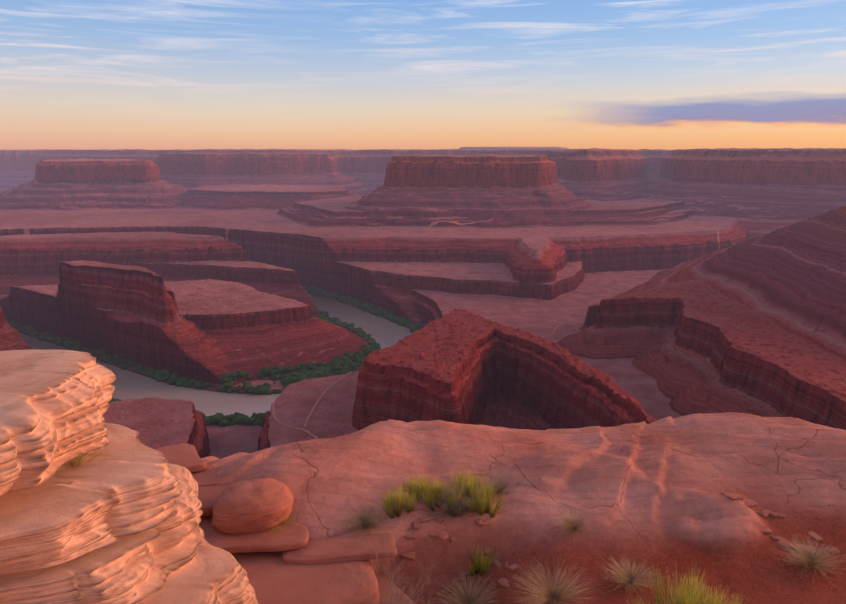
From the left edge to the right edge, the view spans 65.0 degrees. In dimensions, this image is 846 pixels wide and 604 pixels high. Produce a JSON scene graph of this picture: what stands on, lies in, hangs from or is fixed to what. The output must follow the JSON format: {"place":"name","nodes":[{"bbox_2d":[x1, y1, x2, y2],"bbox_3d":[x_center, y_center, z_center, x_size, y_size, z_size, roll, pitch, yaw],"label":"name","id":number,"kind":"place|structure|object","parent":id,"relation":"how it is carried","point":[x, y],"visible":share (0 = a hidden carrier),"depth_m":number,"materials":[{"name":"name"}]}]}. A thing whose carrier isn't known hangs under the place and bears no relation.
{"place":"outdoors","nodes":[
{"label":"outdoors","id":0,"kind":"place"},
{"bbox_2d":[155,443,250,552],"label":"ledge slab rocks","id":1,"kind":"object","parent":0,"point":[210,489],"visible":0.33,"depth_m":7.70,"materials":[{"name":"red stone"}]},
{"bbox_2d":[19,293,411,416],"bbox_3d":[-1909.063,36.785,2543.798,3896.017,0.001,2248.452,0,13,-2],"label":"river water","id":2,"kind":"structure","parent":0,"point":[381,331],"depth_m":1749.71,"materials":[{"name":"beige liquid"}]},
{"bbox_2d":[212,478,292,534],"bbox_3d":[-1.815,2.188,7.133,0.844,0.497,0.736,0,13,-2],"label":"ledge boulder","id":3,"kind":"object","parent":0,"point":[255,505],"visible":0.88,"depth_m":6.88,"materials":[{"name":"red stone"}]},
{"bbox_2d":[206,523,396,564],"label":"flat rocks","id":4,"kind":"object","parent":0,"point":[294,544],"visible":0.77,"depth_m":6.78,"materials":[{"name":"red stone"}]},
{"bbox_2d":[0,219,776,438],"bbox_3d":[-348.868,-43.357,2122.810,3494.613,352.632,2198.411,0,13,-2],"label":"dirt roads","id":5,"kind":"structure","parent":0,"point":[26,232],"depth_m":1957.33,"materials":[{"name":"brown soil"}]},
{"bbox_2d":[0,147,845,458],"bbox_3d":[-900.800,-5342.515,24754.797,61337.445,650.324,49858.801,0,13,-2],"label":"canyon terrain","id":6,"kind":"structure","parent":0,"point":[136,255],"depth_m":2342.96,"materials":[{"name":"red stone"}]},
{"bbox_2d":[7,285,427,426],"bbox_3d":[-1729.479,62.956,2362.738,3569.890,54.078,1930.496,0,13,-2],"label":"riparian thicket","id":7,"kind":"object","parent":6,"relation":"on","point":[339,365],"visible":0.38,"depth_m":1828.96,"materials":[{"name":"green plant"}]},
{"bbox_2d":[0,0,845,149],"label":"sky","id":8,"kind":"structure","parent":0,"point":[75,74],"materials":[{"name":"blue"}]},
{"bbox_2d":[201,412,845,603],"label":"ledge ground","id":9,"kind":"structure","parent":0,"point":[641,492],"depth_m":7.62,"materials":[{"name":"red stone"}]},
{"bbox_2d":[0,350,258,603],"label":"sandstone outcrop","id":10,"kind":"object","parent":9,"relation":"on","point":[120,525],"visible":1,"depth_m":4.49,"materials":[{"name":"orange stone"}]},
{"bbox_2d":[57,447,112,473],"bbox_3d":[-2.475,1.091,4.660,0.568,0.247,0.537,0,13,-2],"label":"grass tuft","id":11,"kind":"object","parent":10,"relation":"on","point":[80,458],"visible":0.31,"depth_m":4.64,"materials":[{"name":"plant"}]},
{"bbox_2d":[271,515,298,534],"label":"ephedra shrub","id":12,"kind":"object","parent":9,"relation":"on","point":[287,520],"visible":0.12,"depth_m":7.06,"materials":[{"name":"plant"}]},
{"bbox_2d":[231,551,414,603],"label":"ledge rocks","id":13,"kind":"object","parent":9,"relation":"on","point":[273,577],"visible":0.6,"depth_m":6.41,"materials":[{"name":"red stone"}]},
{"bbox_2d":[309,570,386,603],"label":"dry shrub","id":14,"kind":"object","parent":9,"relation":"on","point":[341,589],"visible":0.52,"depth_m":6.14,"materials":[{"name":"brown plant"}]},
{"bbox_2d":[330,500,399,538],"bbox_3d":[-0.631,2.405,7.182,0.803,0.271,0.896,4,13,17],"label":"grass tuft","id":15,"kind":"object","parent":9,"relation":"on","point":[366,523],"visible":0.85,"depth_m":7.22,"materials":[{"name":"green plant"}]},
{"bbox_2d":[323,529,443,603],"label":"dry shrub","id":16,"kind":"object","parent":9,"relation":"on","point":[391,583],"visible":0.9,"depth_m":6.28,"materials":[{"name":"brown plant"}]},
{"bbox_2d":[365,580,420,603],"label":"dry shrub tips","id":17,"kind":"object","parent":9,"relation":"on","point":[394,593],"visible":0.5,"depth_m":6.44,"materials":[{"name":"plant"}]},
{"bbox_2d":[378,481,409,518],"bbox_3d":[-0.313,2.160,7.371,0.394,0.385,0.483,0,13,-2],"label":"ephedra shrub","id":18,"kind":"object","parent":9,"relation":"on","point":[398,506],"visible":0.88,"depth_m":7.31,"materials":[{"name":"green plant"}]},
{"bbox_2d":[388,574,419,593],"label":"grass tuft","id":19,"kind":"object","parent":9,"relation":"on","point":[399,581],"visible":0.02,"depth_m":7.01,"materials":[{"name":"plant"}]},
{"bbox_2d":[394,489,418,512],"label":"ephedra shrub","id":20,"kind":"object","parent":9,"relation":"on","point":[409,507],"visible":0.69,"depth_m":7.35,"materials":[{"name":"green plant"}]},
{"bbox_2d":[404,468,442,502],"bbox_3d":[-0.021,2.115,7.640,0.498,0.379,0.552,0,13,-2],"label":"ephedra shrub","id":21,"kind":"object","parent":9,"relation":"on","point":[413,484],"visible":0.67,"depth_m":7.64,"materials":[{"name":"green plant"}]},
{"bbox_2d":[385,564,477,603],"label":"dry shrub","id":22,"kind":"object","parent":9,"relation":"on","point":[426,594],"visible":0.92,"depth_m":6.30,"materials":[{"name":"brown plant"}]},
{"bbox_2d":[421,481,446,499],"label":"ephedra shrub","id":23,"kind":"object","parent":9,"relation":"on","point":[435,487],"visible":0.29,"depth_m":7.67,"materials":[{"name":"green plant"}]},
{"bbox_2d":[419,477,466,511],"bbox_3d":[0.195,2.176,7.537,0.601,0.352,0.470,0,13,-2],"label":"ephedra shrub","id":24,"kind":"object","parent":9,"relation":"on","point":[432,507],"visible":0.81,"depth_m":7.54,"materials":[{"name":"green plant"}]},
{"bbox_2d":[428,478,459,505],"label":"ephedra stems","id":25,"kind":"object","parent":9,"relation":"on","point":[446,493],"visible":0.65,"depth_m":7.50,"materials":[{"name":"green plant"}]},
{"bbox_2d":[430,478,489,529],"bbox_3d":[0.365,2.218,7.445,0.797,0.532,0.750,0,13,-2],"label":"grey brush","id":26,"kind":"object","parent":9,"relation":"on","point":[457,508],"depth_m":7.47,"materials":[{"name":"grey plant"}]},
{"bbox_2d":[450,465,484,498],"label":"ephedra shrub","id":27,"kind":"object","parent":9,"relation":"on","point":[465,483],"visible":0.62,"depth_m":7.71,"materials":[{"name":"green plant"}]},
{"bbox_2d":[429,568,509,603],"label":"grass tuft","id":28,"kind":"object","parent":9,"relation":"on","point":[470,599],"visible":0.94,"depth_m":6.94,"materials":[{"name":"plant"}]},
{"bbox_2d":[462,476,496,500],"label":"ephedra shrub","id":29,"kind":"object","parent":9,"relation":"on","point":[480,490],"visible":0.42,"depth_m":7.69,"materials":[{"name":"green plant"}]},
{"bbox_2d":[465,544,501,576],"bbox_3d":[0.642,2.805,7.270,0.460,0.349,0.543,0,13,-2],"label":"ephedra shrub","id":30,"kind":"object","parent":9,"relation":"on","point":[476,567],"visible":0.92,"depth_m":7.23,"materials":[{"name":"green plant"}]},
{"bbox_2d":[461,477,506,517],"bbox_3d":[0.681,2.204,7.549,0.611,0.392,0.561,0,13,-2],"label":"ephedra shrub","id":31,"kind":"object","parent":9,"relation":"on","point":[487,506],"visible":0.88,"depth_m":7.51,"materials":[{"name":"green plant"}]},
{"bbox_2d":[461,463,529,505],"bbox_3d":[0.859,2.111,7.775,0.862,0.453,0.778,0,13,-2],"label":"grey brush","id":32,"kind":"object","parent":9,"relation":"on","point":[497,487],"depth_m":7.85,"materials":[{"name":"plant"}]},
{"bbox_2d":[504,556,608,603],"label":"grass tuft","id":33,"kind":"object","parent":9,"relation":"on","point":[553,593],"visible":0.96,"depth_m":6.42,"materials":[{"name":"plant"}]},
{"bbox_2d":[551,508,603,542],"bbox_3d":[1.669,2.446,7.277,0.601,0.180,0.623,0,13,-2],"label":"grass tuft","id":34,"kind":"object","parent":9,"relation":"on","point":[579,527],"visible":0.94,"depth_m":7.28,"materials":[{"name":"plant"}]},
{"bbox_2d":[399,490,839,587],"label":"loose stones","id":35,"kind":"object","parent":9,"relation":"on","point":[763,513],"visible":0.6,"depth_m":7.26,"materials":[{"name":"red stone"}]},
{"bbox_2d":[600,555,666,597],"bbox_3d":[2.057,2.698,6.540,0.758,0.194,0.684,8,15,31],"label":"grass tuft","id":36,"kind":"object","parent":9,"relation":"on","point":[626,576],"visible":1,"depth_m":6.57,"materials":[{"name":"plant"}]},
{"bbox_2d":[655,586,686,603],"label":"ephedra stems","id":37,"kind":"object","parent":9,"relation":"on","point":[670,598],"visible":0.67,"depth_m":5.95,"materials":[{"name":"green plant"}]},
{"bbox_2d":[639,563,727,603],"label":"ephedra shrub","id":38,"kind":"object","parent":9,"relation":"on","point":[689,599],"visible":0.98,"depth_m":6.08,"materials":[{"name":"green plant"}]},
{"bbox_2d":[672,574,747,603],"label":"ephedra shrub","id":39,"kind":"object","parent":9,"relation":"on","point":[704,595],"visible":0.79,"depth_m":6.00,"materials":[{"name":"green plant"}]},
{"bbox_2d":[766,533,845,584],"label":"grass tuft","id":40,"kind":"object","parent":9,"relation":"on","point":[810,561],"visible":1,"depth_m":6.80,"materials":[{"name":"plant"}]}
]}

